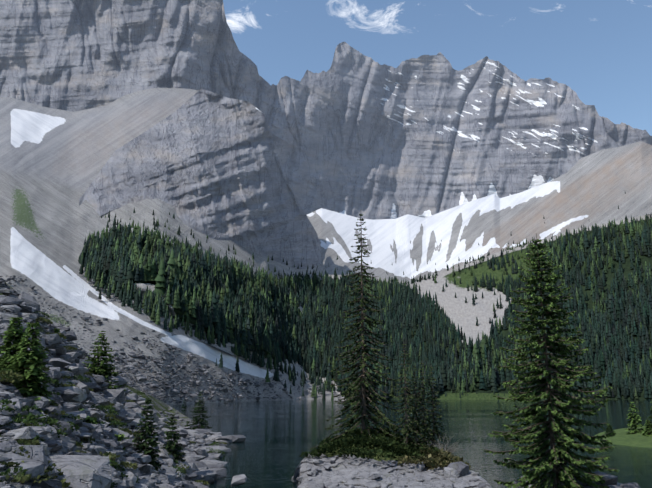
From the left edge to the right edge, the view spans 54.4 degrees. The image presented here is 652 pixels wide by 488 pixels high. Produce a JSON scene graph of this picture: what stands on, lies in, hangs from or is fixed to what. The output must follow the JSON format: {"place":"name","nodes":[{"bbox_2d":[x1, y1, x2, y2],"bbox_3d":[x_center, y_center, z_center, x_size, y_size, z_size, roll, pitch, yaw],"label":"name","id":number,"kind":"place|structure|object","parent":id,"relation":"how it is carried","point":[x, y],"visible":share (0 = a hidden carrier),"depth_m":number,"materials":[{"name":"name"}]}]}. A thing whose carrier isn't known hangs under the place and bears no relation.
{"place":"outdoors","nodes":[
{"label":"outdoors","id":0,"kind":"place"},
{"bbox_2d":[0,282,194,483],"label":"terrain slope","id":1,"kind":"structure","parent":0,"point":[159,405],"depth_m":113.79,"materials":[{"name":"grey stone"}]},
{"bbox_2d":[0,317,27,371],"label":"larch tree","id":2,"kind":"object","parent":1,"relation":"on","point":[8,349],"visible":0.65,"depth_m":19.23,"materials":[{"name":"green plant"}]},
{"bbox_2d":[7,321,55,402],"bbox_3d":[-8.627,3.442,18.330,1.710,2.468,1.400,-9,-16,33],"label":"larch tree","id":3,"kind":"object","parent":1,"relation":"on","point":[32,374],"visible":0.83,"depth_m":18.21,"materials":[{"name":"green plant"}]},
{"bbox_2d":[85,415,97,423],"bbox_3d":[-8.346,6.479,22.542,0.574,0.742,0.578,9,-16,-32],"label":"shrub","id":4,"kind":"object","parent":1,"relation":"on","point":[91,420],"visible":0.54,"depth_m":22.50,"materials":[{"name":"green plant"}]},
{"bbox_2d":[82,331,125,390],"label":"conifer tree","id":5,"kind":"object","parent":1,"relation":"on","point":[103,370],"visible":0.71,"depth_m":40.46,"materials":[{"name":"green plant"}]},
{"bbox_2d":[0,311,226,487],"bbox_3d":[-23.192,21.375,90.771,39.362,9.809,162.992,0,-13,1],"label":"green shrubs","id":6,"kind":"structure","parent":1,"relation":"on","point":[29,418],"depth_m":17.00,"materials":[{"name":"green plant"}]},
{"bbox_2d":[115,434,124,449],"bbox_3d":[-8.294,7.962,25.203,0.673,0.829,0.650,7,-15,-28],"label":"shrub","id":7,"kind":"object","parent":1,"relation":"on","point":[120,437],"visible":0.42,"depth_m":25.12,"materials":[{"name":"green plant"}]},
{"bbox_2d":[0,278,246,487],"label":"boulders","id":8,"kind":"object","parent":1,"relation":"on","point":[91,468],"visible":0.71,"depth_m":24.11,"materials":[{"name":"grey stone"}]},
{"bbox_2d":[132,400,162,472],"bbox_3d":[-7.776,8.264,27.087,1.795,3.273,1.834,0,-13,1],"label":"spruce tree","id":9,"kind":"object","parent":1,"relation":"on","point":[145,445],"visible":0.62,"depth_m":26.97,"materials":[{"name":"green plant"}]},
{"bbox_2d":[160,414,185,464],"bbox_3d":[-8.591,11.038,34.926,1.992,3.317,1.795,0,-13,1],"label":"spruce tree","id":10,"kind":"object","parent":1,"relation":"on","point":[172,445],"visible":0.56,"depth_m":34.85,"materials":[{"name":"green plant"}]},
{"bbox_2d":[186,392,212,430],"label":"spruce tree","id":11,"kind":"object","parent":1,"relation":"on","point":[195,420],"visible":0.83,"depth_m":81.21,"materials":[{"name":"green plant"}]},
{"bbox_2d":[0,88,340,404],"bbox_3d":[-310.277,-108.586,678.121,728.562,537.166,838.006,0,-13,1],"label":"scree slope","id":12,"kind":"structure","parent":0,"point":[53,161],"depth_m":530.73,"materials":[{"name":"grey gravel"}]},
{"bbox_2d":[0,275,340,403],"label":"scree stones","id":13,"kind":"object","parent":12,"relation":"on","point":[141,377],"visible":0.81,"depth_m":316.22,"materials":[{"name":"grey stone"}]},
{"bbox_2d":[79,88,321,268],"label":"rock buttress","id":14,"kind":"structure","parent":12,"relation":"on","point":[204,161],"depth_m":739.01,"materials":[{"name":"grey stone"}]},
{"bbox_2d":[0,0,651,219],"bbox_3d":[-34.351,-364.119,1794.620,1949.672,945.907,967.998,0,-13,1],"label":"mountain cliffs","id":15,"kind":"structure","parent":0,"point":[355,132],"depth_m":1902.56,"materials":[{"name":"grey stone"}]},
{"bbox_2d":[79,214,651,398],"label":"forested hillside","id":16,"kind":"structure","parent":0,"point":[461,312],"depth_m":698.33,"materials":[{"name":"green plant"}]},
{"bbox_2d":[79,207,334,399],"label":"conifer trees","id":17,"kind":"object","parent":16,"relation":"on","point":[153,305],"visible":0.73,"depth_m":389.63,"materials":[{"name":"green plant"}]},
{"bbox_2d":[78,192,651,398],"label":"forest trees","id":18,"kind":"object","parent":16,"relation":"on","point":[200,286],"visible":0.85,"depth_m":561.99,"materials":[{"name":"green plant"}]},
{"bbox_2d":[169,399,651,487],"bbox_3d":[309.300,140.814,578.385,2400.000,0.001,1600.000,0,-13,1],"label":"lake water","id":19,"kind":"structure","parent":0,"point":[281,436],"depth_m":83.90,"materials":[{"name":"teal liquid"}]},
{"bbox_2d":[293,431,491,487],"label":"islet rock","id":20,"kind":"object","parent":19,"relation":"in","point":[344,471],"visible":0.6,"depth_m":33.09,"materials":[{"name":"grey stone"}]},
{"bbox_2d":[309,214,404,449],"bbox_3d":[2.028,5.103,40.339,6.248,15.144,5.352,0,-13,1],"label":"spruce tree","id":21,"kind":"object","parent":20,"relation":"on","point":[360,382],"visible":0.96,"depth_m":39.42,"materials":[{"name":"green plant"}]},
{"bbox_2d":[299,427,439,459],"bbox_3d":[2.710,11.610,37.074,7.720,1.742,6.318,-10,-16,35],"label":"juniper shrub","id":22,"kind":"object","parent":20,"relation":"on","point":[345,442],"visible":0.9,"depth_m":36.13,"materials":[{"name":"green plant"}]},
{"bbox_2d":[291,459,487,487],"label":"rocks","id":23,"kind":"object","parent":20,"relation":"on","point":[456,469],"visible":0.71,"depth_m":32.27,"materials":[{"name":"grey stone"}]},
{"bbox_2d":[392,344,423,446],"bbox_3d":[4.764,9.052,37.514,1.920,6.665,2.047,0,-13,1],"label":"spruce tree","id":24,"kind":"object","parent":20,"relation":"on","point":[406,410],"visible":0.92,"depth_m":37.27,"materials":[{"name":"green plant"}]},
{"bbox_2d":[404,364,430,445],"bbox_3d":[5.285,9.791,37.704,1.751,5.364,1.656,-5,-14,20],"label":"spruce tree","id":25,"kind":"object","parent":20,"relation":"on","point":[415,396],"visible":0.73,"depth_m":37.47,"materials":[{"name":"green plant"}]},
{"bbox_2d":[412,363,436,446],"bbox_3d":[5.806,9.784,37.910,1.622,5.520,1.656,0,-13,1],"label":"spruce tree","id":26,"kind":"object","parent":20,"relation":"on","point":[424,414],"visible":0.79,"depth_m":37.77,"materials":[{"name":"green plant"}]},
{"bbox_2d":[397,445,470,469],"bbox_3d":[5.780,11.837,35.355,3.994,1.021,5.298,0,-13,1],"label":"shrub","id":27,"kind":"object","parent":20,"relation":"on","point":[437,460],"visible":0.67,"depth_m":34.43,"materials":[{"name":"green plant"}]},
{"bbox_2d":[425,367,448,445],"bbox_3d":[6.555,10.036,38.465,1.735,5.377,1.625,0,-13,1],"label":"spruce tree","id":28,"kind":"object","parent":20,"relation":"on","point":[439,416],"visible":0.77,"depth_m":38.28,"materials":[{"name":"green plant"}]},
{"bbox_2d":[427,435,459,452],"bbox_3d":[6.720,11.587,36.706,2.218,1.434,1.889,-2,-13,9],"label":"dead islet shrub","id":29,"kind":"object","parent":20,"relation":"on","point":[441,447],"visible":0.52,"depth_m":36.61,"materials":[{"name":"grey plant"}]},
{"bbox_2d":[589,426,651,447],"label":"grass spit","id":30,"kind":"structure","parent":19,"relation":"in","point":[622,437],"depth_m":64.21,"materials":[{"name":"green plant"}]},
{"bbox_2d":[604,424,615,436],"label":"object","id":31,"kind":"object","parent":30,"relation":"on","point":[608,428],"visible":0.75,"depth_m":67.57,"materials":[{"name":"green plant"}]},
{"bbox_2d":[626,402,642,433],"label":"conifer tree","id":32,"kind":"object","parent":30,"relation":"on","point":[633,423],"visible":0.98,"depth_m":66.73,"materials":[{"name":"green plant"}]},
{"bbox_2d":[642,420,651,435],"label":"conifer tree","id":33,"kind":"object","parent":30,"relation":"on","point":[646,430],"visible":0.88,"depth_m":64.41,"materials":[{"name":"green plant"}]},
{"bbox_2d":[648,402,651,434],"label":"conifer tree","id":34,"kind":"object","parent":30,"relation":"on","point":[650,417],"visible":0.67,"depth_m":64.83,"materials":[{"name":"green plant"}]},
{"bbox_2d":[223,0,651,135],"label":"sky","id":35,"kind":"structure","parent":0,"point":[601,50],"materials":[{"name":"blue"}]},
{"bbox_2d":[307,141,651,281],"bbox_3d":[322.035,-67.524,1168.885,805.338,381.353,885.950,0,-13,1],"label":"cirque scree","id":36,"kind":"structure","parent":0,"point":[590,190],"depth_m":1127.27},
{"bbox_2d":[568,482,621,487],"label":"shore rock","id":37,"kind":"object","parent":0,"point":[617,484],"visible":0.04,"depth_m":25.86,"materials":[{"name":"grey stone"}]},
{"bbox_2d":[484,233,619,487],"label":"fir tree","id":38,"kind":"object","parent":37,"relation":"on","point":[557,432],"visible":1,"depth_m":26.02,"materials":[{"name":"green plant"}]},
{"bbox_2d":[511,471,640,487],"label":"shore rocks","id":39,"kind":"object","parent":37,"relation":"on","point":[610,480],"visible":0.29,"depth_m":25.65,"materials":[{"name":"grey stone"}]}
]}

